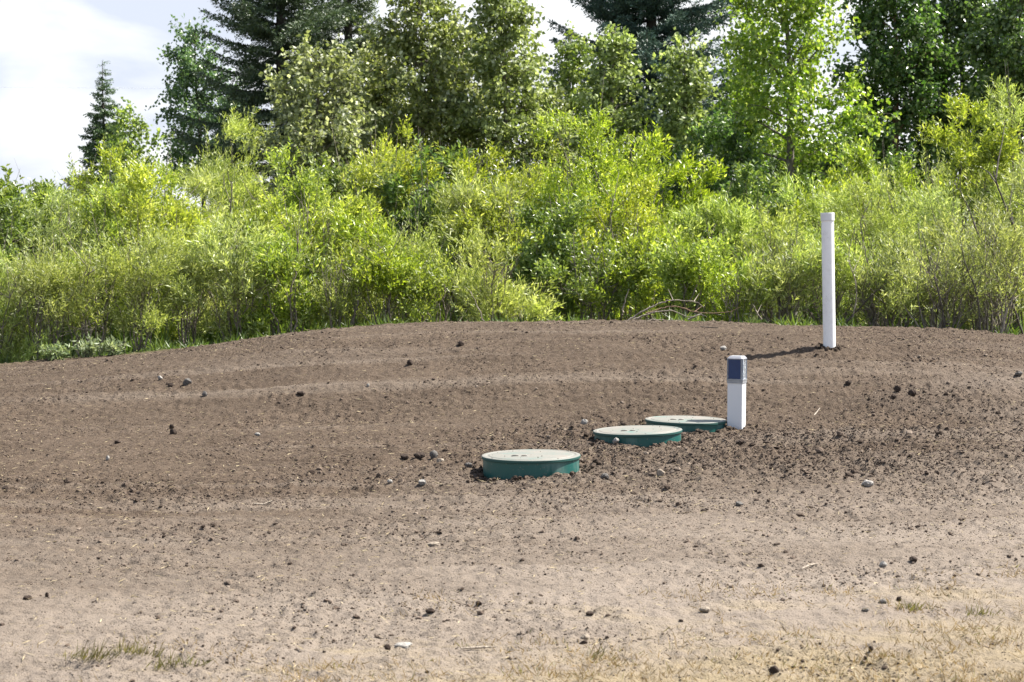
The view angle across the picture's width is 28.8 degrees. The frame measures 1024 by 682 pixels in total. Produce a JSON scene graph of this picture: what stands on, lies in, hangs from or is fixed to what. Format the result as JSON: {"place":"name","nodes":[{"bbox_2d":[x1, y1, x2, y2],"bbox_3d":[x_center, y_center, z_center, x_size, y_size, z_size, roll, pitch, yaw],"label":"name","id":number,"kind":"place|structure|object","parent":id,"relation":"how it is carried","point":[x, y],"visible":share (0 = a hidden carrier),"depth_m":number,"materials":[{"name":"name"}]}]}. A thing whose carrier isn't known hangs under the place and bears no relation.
{"place":"outdoors","nodes":[
{"label":"outdoors","id":0,"kind":"place"},
{"bbox_2d":[0,239,1023,681],"bbox_3d":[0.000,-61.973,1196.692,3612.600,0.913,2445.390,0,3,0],"label":"ground","id":1,"kind":"structure","parent":0,"point":[114,611],"depth_m":11.53,"materials":[{"name":"soil"}]},
{"bbox_2d":[0,192,39,352],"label":"willow shrub","id":2,"kind":"object","parent":1,"relation":"on","point":[14,221],"visible":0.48,"depth_m":23.89,"materials":[{"name":"green plant"}]},
{"bbox_2d":[0,227,59,363],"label":"willow shrub","id":3,"kind":"object","parent":1,"relation":"on","point":[3,325],"visible":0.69,"depth_m":21.48,"materials":[{"name":"green plant"}]},
{"bbox_2d":[0,164,62,321],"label":"willow shrub","id":4,"kind":"object","parent":1,"relation":"on","point":[13,187],"visible":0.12,"depth_m":27.84,"materials":[{"name":"green plant"}]},
{"bbox_2d":[1,176,93,328],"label":"willow shrub","id":5,"kind":"object","parent":1,"relation":"on","point":[36,184],"visible":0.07,"depth_m":27.65,"materials":[{"name":"green plant"}]},
{"bbox_2d":[0,230,104,362],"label":"willow shrub","id":6,"kind":"object","parent":1,"relation":"on","point":[47,271],"visible":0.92,"depth_m":21.37,"materials":[{"name":"green plant"}]},
{"bbox_2d":[38,340,73,360],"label":"weed plant","id":7,"kind":"object","parent":1,"relation":"on","point":[56,352],"visible":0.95,"depth_m":20.61,"materials":[{"name":"green plant"}]},
{"bbox_2d":[1,171,124,354],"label":"willow shrub","id":8,"kind":"object","parent":1,"relation":"on","point":[57,232],"visible":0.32,"depth_m":24.77,"materials":[{"name":"green plant"}]},
{"bbox_2d":[3,148,131,339],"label":"willow shrub","id":9,"kind":"object","parent":1,"relation":"on","point":[71,179],"visible":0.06,"depth_m":27.81,"materials":[{"name":"green plant"}]},
{"bbox_2d":[9,228,149,356],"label":"willow shrub","id":10,"kind":"object","parent":1,"relation":"on","point":[90,309],"visible":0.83,"depth_m":21.52,"materials":[{"name":"green plant"}]},
{"bbox_2d":[71,333,102,357],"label":"weed plant","id":11,"kind":"object","parent":1,"relation":"on","point":[87,349],"visible":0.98,"depth_m":20.68,"materials":[{"name":"green plant"}]},
{"bbox_2d":[63,60,125,225],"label":"spruce tree","id":12,"kind":"object","parent":1,"relation":"on","point":[96,130],"visible":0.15,"depth_m":47.64,"materials":[{"name":"green plant"}]},
{"bbox_2d":[75,635,121,664],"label":"grass tuft","id":13,"kind":"object","parent":1,"relation":"on","point":[94,654],"visible":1,"depth_m":7.47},
{"bbox_2d":[54,150,146,345],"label":"willow shrub","id":14,"kind":"object","parent":1,"relation":"on","point":[92,211],"visible":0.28,"depth_m":24.86,"materials":[{"name":"green plant"}]},
{"bbox_2d":[99,335,130,355],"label":"weed plant","id":15,"kind":"object","parent":1,"relation":"on","point":[113,348],"visible":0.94,"depth_m":20.72,"materials":[{"name":"green plant"}]},
{"bbox_2d":[64,209,191,351],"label":"willow shrub","id":16,"kind":"object","parent":1,"relation":"on","point":[147,318],"visible":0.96,"depth_m":21.68,"materials":[{"name":"green plant"}]},
{"bbox_2d":[108,632,147,656],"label":"grass tuft","id":17,"kind":"object","parent":1,"relation":"on","point":[120,647],"visible":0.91,"depth_m":7.63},
{"bbox_2d":[55,136,203,331],"bbox_3d":[-5.211,-1.301,27.506,2.172,3.098,1.794,-1,3,-14],"label":"willow shrub","id":18,"kind":"object","parent":1,"relation":"on","point":[88,179],"visible":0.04,"depth_m":27.26,"materials":[{"name":"green plant"}]},
{"bbox_2d":[96,97,174,198],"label":"sapling tree","id":19,"kind":"object","parent":1,"relation":"on","point":[123,136],"visible":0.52,"depth_m":39.76,"materials":[{"name":"green plant"}]},
{"bbox_2d":[69,147,228,346],"bbox_3d":[-4.159,-1.018,23.858,1.503,2.635,1.704,3,4,40],"label":"willow shrub","id":20,"kind":"object","parent":1,"relation":"on","point":[136,180],"visible":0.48,"depth_m":23.79,"materials":[{"name":"green plant"}]},
{"bbox_2d":[118,136,195,330],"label":"willow shrub","id":21,"kind":"object","parent":1,"relation":"on","point":[172,180],"visible":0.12,"depth_m":26.82,"materials":[{"name":"green plant"}]},
{"bbox_2d":[123,223,245,345],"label":"willow shrub","id":22,"kind":"object","parent":1,"relation":"on","point":[190,323],"visible":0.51,"depth_m":22.40,"materials":[{"name":"green plant"}]},
{"bbox_2d":[145,9,237,216],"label":"poplar tree","id":23,"kind":"object","parent":1,"relation":"on","point":[184,59],"visible":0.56,"depth_m":41.54,"materials":[{"name":"green plant"}]},
{"bbox_2d":[166,164,256,336],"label":"willow shrub","id":24,"kind":"object","parent":1,"relation":"on","point":[204,186],"visible":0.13,"depth_m":25.20,"materials":[{"name":"green plant"}]},
{"bbox_2d":[176,105,284,307],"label":"willow shrub","id":25,"kind":"object","parent":1,"relation":"on","point":[239,186],"visible":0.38,"depth_m":26.41,"materials":[{"name":"green plant"}]},
{"bbox_2d":[147,207,314,341],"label":"willow shrub","id":26,"kind":"object","parent":1,"relation":"on","point":[235,275],"visible":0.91,"depth_m":22.12,"materials":[{"name":"green plant"}]},
{"bbox_2d":[201,81,265,182],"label":"poplar tree","id":27,"kind":"object","parent":1,"relation":"on","point":[224,103],"visible":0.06,"depth_m":40.73,"materials":[{"name":"green plant"}]},
{"bbox_2d":[181,170,334,336],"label":"willow shrub","id":28,"kind":"object","parent":1,"relation":"on","point":[256,210],"visible":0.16,"depth_m":23.94,"materials":[{"name":"green plant"}]},
{"bbox_2d":[220,208,336,338],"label":"willow shrub","id":29,"kind":"object","parent":1,"relation":"on","point":[270,262],"visible":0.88,"depth_m":22.36,"materials":[{"name":"green plant"}]},
{"bbox_2d":[169,0,396,321],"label":"spruce tree","id":30,"kind":"object","parent":1,"relation":"on","point":[293,20],"visible":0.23,"depth_m":37.28,"materials":[{"name":"green plant"}]},
{"bbox_2d":[245,137,347,328],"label":"willow shrub","id":31,"kind":"object","parent":1,"relation":"on","point":[310,185],"visible":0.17,"depth_m":26.76,"materials":[{"name":"green plant"}]},
{"bbox_2d":[227,163,382,325],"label":"willow shrub","id":32,"kind":"object","parent":1,"relation":"on","point":[360,203],"visible":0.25,"depth_m":23.66,"materials":[{"name":"green plant"}]},
{"bbox_2d":[240,25,388,203],"bbox_3d":[-2.963,-2.490,31.780,2.682,5.165,2.670,0,3,0],"label":"poplar tree","id":33,"kind":"object","parent":1,"relation":"on","point":[309,126],"visible":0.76,"depth_m":31.59,"materials":[{"name":"green plant"}]},
{"bbox_2d":[289,225,381,328],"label":"willow shrub","id":34,"kind":"object","parent":1,"relation":"on","point":[341,307],"visible":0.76,"depth_m":22.48,"materials":[{"name":"green plant"}]},
{"bbox_2d":[270,124,414,327],"bbox_3d":[-2.438,-1.469,28.059,2.148,3.269,1.769,0,3,0],"label":"willow shrub","id":35,"kind":"object","parent":1,"relation":"on","point":[333,180],"visible":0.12,"depth_m":27.85,"materials":[{"name":"green plant"}]},
{"bbox_2d":[310,155,401,323],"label":"willow shrub","id":36,"kind":"object","parent":1,"relation":"on","point":[362,180],"visible":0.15,"depth_m":24.52,"materials":[{"name":"green plant"}]},
{"bbox_2d":[301,33,416,318],"bbox_3d":[-2.283,-2.599,33.954,2.393,5.333,1.977,3,4,41],"label":"poplar tree","id":37,"kind":"object","parent":1,"relation":"on","point":[368,59],"visible":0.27,"depth_m":33.55,"materials":[{"name":"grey plant"}]},
{"bbox_2d":[295,0,425,174],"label":"spruce tree","id":38,"kind":"object","parent":1,"relation":"on","point":[363,7],"visible":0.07,"depth_m":39.52,"materials":[{"name":"green plant"}]},
{"bbox_2d":[325,200,440,324],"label":"willow shrub","id":39,"kind":"object","parent":1,"relation":"on","point":[386,286],"visible":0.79,"depth_m":22.53,"materials":[{"name":"green plant"}]},
{"bbox_2d":[321,114,446,323],"bbox_3d":[-1.860,-1.546,28.491,1.881,3.369,1.823,0,3,-8],"label":"willow shrub","id":40,"kind":"object","parent":1,"relation":"on","point":[405,161],"visible":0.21,"depth_m":28.21,"materials":[{"name":"green plant"}]},
{"bbox_2d":[333,185,468,322],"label":"willow shrub","id":41,"kind":"object","parent":1,"relation":"on","point":[421,244],"visible":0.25,"depth_m":23.70,"materials":[{"name":"green plant"}]},
{"bbox_2d":[346,0,499,195],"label":"poplar tree","id":42,"kind":"object","parent":1,"relation":"on","point":[434,103],"visible":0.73,"depth_m":32.60,"materials":[{"name":"green plant"}]},
{"bbox_2d":[372,129,474,319],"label":"willow shrub","id":43,"kind":"object","parent":1,"relation":"on","point":[391,189],"visible":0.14,"depth_m":27.64,"materials":[{"name":"green plant"}]},
{"bbox_2d":[382,243,494,322],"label":"willow shrub","id":44,"kind":"object","parent":1,"relation":"on","point":[421,281],"visible":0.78,"depth_m":22.36,"materials":[{"name":"green plant"}]},
{"bbox_2d":[391,137,502,320],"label":"willow shrub","id":45,"kind":"object","parent":1,"relation":"on","point":[424,190],"visible":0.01,"depth_m":30.79,"materials":[{"name":"green plant"}]},
{"bbox_2d":[404,5,516,189],"bbox_3d":[-0.898,-2.907,35.001,1.971,5.875,2.501,2,4,35],"label":"poplar tree","id":46,"kind":"object","parent":1,"relation":"on","point":[469,87],"visible":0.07,"depth_m":34.53,"materials":[{"name":"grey plant"}]},
{"bbox_2d":[402,139,547,321],"bbox_3d":[-0.496,-1.333,27.242,2.131,2.972,1.841,-1,3,-22],"label":"willow shrub","id":47,"kind":"object","parent":1,"relation":"on","point":[470,170],"visible":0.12,"depth_m":27.40,"materials":[{"name":"green plant"}]},
{"bbox_2d":[424,158,526,320],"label":"willow shrub","id":48,"kind":"object","parent":1,"relation":"on","point":[463,195],"visible":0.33,"depth_m":24.39,"materials":[{"name":"green plant"}]},
{"bbox_2d":[431,217,566,321],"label":"willow shrub","id":49,"kind":"object","parent":1,"relation":"on","point":[490,294],"visible":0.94,"depth_m":21.91,"materials":[{"name":"green plant"}]},
{"bbox_2d":[438,156,559,319],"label":"willow shrub","id":50,"kind":"object","parent":1,"relation":"on","point":[489,208],"visible":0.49,"depth_m":24.01,"materials":[{"name":"green plant"}]},
{"bbox_2d":[0,319,1023,681],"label":"soil clods","id":51,"kind":"object","parent":1,"relation":"on","point":[694,463],"visible":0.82,"depth_m":13.29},
{"bbox_2d":[0,284,1023,363],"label":"undergrowth","id":52,"kind":"object","parent":1,"relation":"on","point":[207,339],"visible":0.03,"depth_m":23.24,"materials":[{"name":"green plant"}]},
{"bbox_2d":[0,319,1023,681],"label":"dark crumbs","id":53,"kind":"object","parent":1,"relation":"on","point":[522,483],"visible":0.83,"depth_m":13.06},
{"bbox_2d":[2,545,1023,681],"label":"dry grass","id":54,"kind":"structure","parent":1,"relation":"on","point":[744,653],"depth_m":7.56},
{"bbox_2d":[442,0,588,214],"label":"poplar tree","id":55,"kind":"object","parent":1,"relation":"on","point":[494,71],"visible":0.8,"depth_m":32.49,"materials":[{"name":"green plant"}]},
{"bbox_2d":[481,449,580,479],"bbox_3d":[0.128,0.930,13.268,0.660,0.373,0.660,-1,3,-11],"label":"access lid","id":56,"kind":"object","parent":1,"relation":"on","point":[506,464],"visible":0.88,"depth_m":13.03,"materials":[{"name":"green plastic"}]},
{"bbox_2d":[477,133,597,320],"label":"willow shrub","id":57,"kind":"object","parent":1,"relation":"on","point":[536,170],"visible":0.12,"depth_m":26.86,"materials":[{"name":"green plant"}]},
{"bbox_2d":[502,77,588,306],"bbox_3d":[0.569,-2.221,33.966,1.712,4.553,1.736,0,3,0],"label":"poplar tree","id":58,"kind":"object","parent":1,"relation":"on","point":[553,99],"visible":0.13,"depth_m":33.69,"materials":[{"name":"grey plant"}]},
{"bbox_2d":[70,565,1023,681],"bbox_3d":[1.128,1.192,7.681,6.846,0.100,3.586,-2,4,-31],"label":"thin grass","id":59,"kind":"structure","parent":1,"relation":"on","point":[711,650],"depth_m":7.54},
{"bbox_2d":[498,154,621,319],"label":"willow shrub","id":60,"kind":"object","parent":1,"relation":"on","point":[568,216],"visible":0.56,"depth_m":23.28,"materials":[{"name":"green plant"}]},
{"bbox_2d":[535,20,596,185],"bbox_3d":[1.070,-3.014,36.880,1.484,5.908,1.242,-2,4,-34],"label":"poplar tree","id":61,"kind":"object","parent":1,"relation":"on","point":[568,78],"visible":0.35,"depth_m":36.65,"materials":[{"name":"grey plant"}]},
{"bbox_2d":[522,222,656,319],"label":"willow shrub","id":62,"kind":"object","parent":1,"relation":"on","point":[596,271],"visible":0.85,"depth_m":22.66,"materials":[{"name":"green plant"}]},
{"bbox_2d":[514,79,680,319],"bbox_3d":[1.135,-1.723,26.521,2.212,3.737,2.032,3,4,41],"label":"willow shrub","id":63,"kind":"object","parent":1,"relation":"on","point":[590,189],"visible":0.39,"depth_m":26.31,"materials":[{"name":"green plant"}]},
{"bbox_2d":[562,21,657,206],"bbox_3d":[1.648,-2.573,32.888,1.487,5.346,1.546,2,4,37],"label":"poplar tree","id":64,"kind":"object","parent":1,"relation":"on","point":[615,45],"visible":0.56,"depth_m":32.69,"materials":[{"name":"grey plant"}]},
{"bbox_2d":[548,158,678,320],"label":"willow shrub","id":65,"kind":"object","parent":1,"relation":"on","point":[641,217],"visible":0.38,"depth_m":23.88,"materials":[{"name":"green plant"}]},
{"bbox_2d":[571,217,687,319],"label":"willow shrub","id":66,"kind":"object","parent":1,"relation":"on","point":[642,246],"visible":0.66,"depth_m":22.64,"materials":[{"name":"green plant"}]},
{"bbox_2d":[593,425,681,447],"bbox_3d":[0.933,0.829,14.734,0.660,0.373,0.660,-1,3,16],"label":"access lid","id":67,"kind":"object","parent":1,"relation":"on","point":[645,436],"visible":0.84,"depth_m":14.51,"materials":[{"name":"green plastic"}]},
{"bbox_2d":[526,0,768,315],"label":"spruce tree","id":68,"kind":"object","parent":1,"relation":"on","point":[649,36],"visible":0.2,"depth_m":38.98,"materials":[{"name":"green plant"}]},
{"bbox_2d":[458,342,845,481],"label":"heaped crumbs","id":69,"kind":"object","parent":1,"relation":"on","point":[674,444],"visible":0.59,"depth_m":14.43,"materials":[{"name":"soil"}]},
{"bbox_2d":[587,121,729,319],"bbox_3d":[1.829,-1.480,27.537,2.316,3.234,1.655,0,3,0],"label":"willow shrub","id":70,"kind":"object","parent":1,"relation":"on","point":[685,164],"visible":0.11,"depth_m":27.33,"materials":[{"name":"green plant"}]},
{"bbox_2d":[627,193,717,319],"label":"willow shrub","id":71,"kind":"object","parent":1,"relation":"on","point":[667,302],"visible":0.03,"depth_m":24.95,"materials":[{"name":"green plant"}]},
{"bbox_2d":[633,26,729,206],"bbox_3d":[2.853,-2.537,32.974,1.454,5.266,1.498,-2,4,-38],"label":"poplar tree","id":72,"kind":"object","parent":1,"relation":"on","point":[679,102],"visible":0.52,"depth_m":32.72,"materials":[{"name":"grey plant"}]},
{"bbox_2d":[645,415,726,431],"bbox_3d":[1.354,0.783,15.563,0.636,0.373,0.636,3,4,37],"label":"access lid","id":73,"kind":"object","parent":1,"relation":"on","point":[688,424],"visible":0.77,"depth_m":15.35,"materials":[{"name":"green plastic"}]},
{"bbox_2d":[619,105,785,317],"bbox_3d":[2.844,-1.623,28.978,2.765,3.531,1.757,-1,3,-25],"label":"willow shrub","id":74,"kind":"object","parent":1,"relation":"on","point":[716,128],"visible":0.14,"depth_m":28.90,"materials":[{"name":"green plant"}]},
{"bbox_2d":[638,221,768,319],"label":"willow shrub","id":75,"kind":"object","parent":1,"relation":"on","point":[670,272],"visible":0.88,"depth_m":22.05,"materials":[{"name":"green plant"}]},
{"bbox_2d":[658,182,776,320],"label":"willow shrub","id":76,"kind":"object","parent":1,"relation":"on","point":[739,222],"visible":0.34,"depth_m":24.80,"materials":[{"name":"green plant"}]},
{"bbox_2d":[671,242,788,321],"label":"willow shrub","id":77,"kind":"object","parent":1,"relation":"on","point":[718,297],"visible":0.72,"depth_m":22.02,"materials":[{"name":"green plant"}]},
{"bbox_2d":[727,355,746,429],"bbox_3d":[1.744,0.552,15.470,0.132,0.875,0.132,2,3,21],"label":"square post","id":78,"kind":"object","parent":1,"relation":"on","point":[736,387],"visible":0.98,"depth_m":15.41,"materials":[{"name":"white plastic"}]},
{"bbox_2d":[707,31,783,319],"bbox_3d":[4.413,-2.989,37.849,1.859,5.804,1.813,0,3,0],"label":"poplar tree","id":79,"kind":"object","parent":1,"relation":"on","point":[754,129],"visible":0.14,"depth_m":37.65,"materials":[{"name":"green plant"}]},
{"bbox_2d":[698,159,802,321],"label":"willow shrub","id":80,"kind":"object","parent":1,"relation":"on","point":[752,197],"visible":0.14,"depth_m":27.91,"materials":[{"name":"green plant"}]},
{"bbox_2d":[721,196,820,323],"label":"willow shrub","id":81,"kind":"object","parent":1,"relation":"on","point":[785,219],"visible":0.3,"depth_m":23.83,"materials":[{"name":"green plant"}]},
{"bbox_2d":[717,220,834,324],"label":"willow shrub","id":82,"kind":"object","parent":1,"relation":"on","point":[774,271],"visible":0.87,"depth_m":22.00,"materials":[{"name":"green plant"}]},
{"bbox_2d":[697,0,901,317],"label":"aspen tree","id":83,"kind":"object","parent":1,"relation":"on","point":[791,85],"visible":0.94,"depth_m":29.63,"materials":[{"name":"green plant"}]},
{"bbox_2d":[755,127,850,318],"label":"willow shrub","id":84,"kind":"object","parent":1,"relation":"on","point":[808,187],"visible":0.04,"depth_m":30.69,"materials":[{"name":"green plant"}]},
{"bbox_2d":[756,162,881,322],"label":"willow shrub","id":85,"kind":"object","parent":1,"relation":"on","point":[816,210],"visible":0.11,"depth_m":24.33,"materials":[{"name":"green plant"}]},
{"bbox_2d":[820,213,835,347],"bbox_3d":[2.817,-0.348,17.706,0.123,1.584,0.123,-1,3,0],"label":"vent pipe","id":86,"kind":"object","parent":1,"relation":"on","point":[828,275],"visible":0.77,"depth_m":17.65,"materials":[{"name":"white plastic"}]},
{"bbox_2d":[787,159,900,325],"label":"willow shrub","id":87,"kind":"object","parent":1,"relation":"on","point":[830,173],"visible":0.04,"depth_m":26.79,"materials":[{"name":"green plant"}]},
{"bbox_2d":[784,128,918,252],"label":"willow shrub","id":88,"kind":"object","parent":1,"relation":"on","point":[828,165],"visible":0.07,"depth_m":31.77,"materials":[{"name":"green plant"}]},
{"bbox_2d":[782,226,928,325],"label":"willow shrub","id":89,"kind":"object","parent":1,"relation":"on","point":[842,265],"visible":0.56,"depth_m":22.02,"materials":[{"name":"green plant"}]},
{"bbox_2d":[800,161,938,326],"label":"willow shrub","id":90,"kind":"object","parent":1,"relation":"on","point":[876,224],"visible":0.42,"depth_m":23.28,"materials":[{"name":"green plant"}]},
{"bbox_2d":[818,136,926,321],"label":"willow shrub","id":91,"kind":"object","parent":1,"relation":"on","point":[860,156],"visible":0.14,"depth_m":27.40,"materials":[{"name":"green plant"}]},
{"bbox_2d":[820,0,967,320],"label":"poplar tree","id":92,"kind":"object","parent":1,"relation":"on","point":[890,62],"visible":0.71,"depth_m":35.48,"materials":[{"name":"green plant"}]},
{"bbox_2d":[836,221,956,326],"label":"willow shrub","id":93,"kind":"object","parent":1,"relation":"on","point":[887,290],"visible":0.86,"depth_m":21.90,"materials":[{"name":"green plant"}]},
{"bbox_2d":[862,129,967,325],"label":"willow shrub","id":94,"kind":"object","parent":1,"relation":"on","point":[885,178],"visible":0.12,"depth_m":26.86,"materials":[{"name":"green plant"}]},
{"bbox_2d":[873,174,979,326],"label":"willow shrub","id":95,"kind":"object","parent":1,"relation":"on","point":[933,203],"visible":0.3,"depth_m":24.07,"materials":[{"name":"green plant"}]},
{"bbox_2d":[879,0,1013,223],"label":"poplar tree","id":96,"kind":"object","parent":1,"relation":"on","point":[960,13],"visible":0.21,"depth_m":36.29,"materials":[{"name":"green plant"}]},
{"bbox_2d":[882,226,1016,328],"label":"willow shrub","id":97,"kind":"object","parent":1,"relation":"on","point":[949,283],"visible":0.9,"depth_m":21.65,"materials":[{"name":"green plant"}]},
{"bbox_2d":[878,85,1023,328],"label":"willow shrub","id":98,"kind":"object","parent":1,"relation":"on","point":[959,145],"visible":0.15,"depth_m":25.59,"materials":[{"name":"green plant"}]},
{"bbox_2d":[911,168,1023,332],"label":"willow shrub","id":99,"kind":"object","parent":1,"relation":"on","point":[939,237],"visible":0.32,"depth_m":23.11,"materials":[{"name":"green plant"}]},
{"bbox_2d":[927,184,1023,333],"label":"willow shrub","id":100,"kind":"object","parent":1,"relation":"on","point":[1014,257],"visible":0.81,"depth_m":21.76,"materials":[{"name":"green plant"}]},
{"bbox_2d":[944,0,1023,325],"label":"poplar tree","id":101,"kind":"object","parent":1,"relation":"on","point":[994,53],"visible":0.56,"depth_m":34.60,"materials":[{"name":"green plant"}]},
{"bbox_2d":[954,60,1023,333],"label":"willow shrub","id":102,"kind":"object","parent":1,"relation":"on","point":[1003,102],"visible":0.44,"depth_m":25.47,"materials":[{"name":"green plant"}]},
{"bbox_2d":[980,121,1023,276],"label":"bare stem","id":103,"kind":"object","parent":1,"relation":"on","point":[996,183],"visible":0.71,"depth_m":22.38,"materials":[{"name":"brown plant"}]},
{"bbox_2d":[984,154,1023,327],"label":"willow shrub","id":104,"kind":"object","parent":1,"relation":"on","point":[1019,185],"visible":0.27,"depth_m":23.80,"materials":[{"name":"green plant"}]},
{"bbox_2d":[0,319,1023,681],"bbox_3d":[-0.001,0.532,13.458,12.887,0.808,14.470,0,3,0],"label":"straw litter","id":105,"kind":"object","parent":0,"point":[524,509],"visible":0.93,"depth_m":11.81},
{"bbox_2d":[0,0,1023,226],"label":"sky","id":106,"kind":"structure","parent":0,"point":[61,44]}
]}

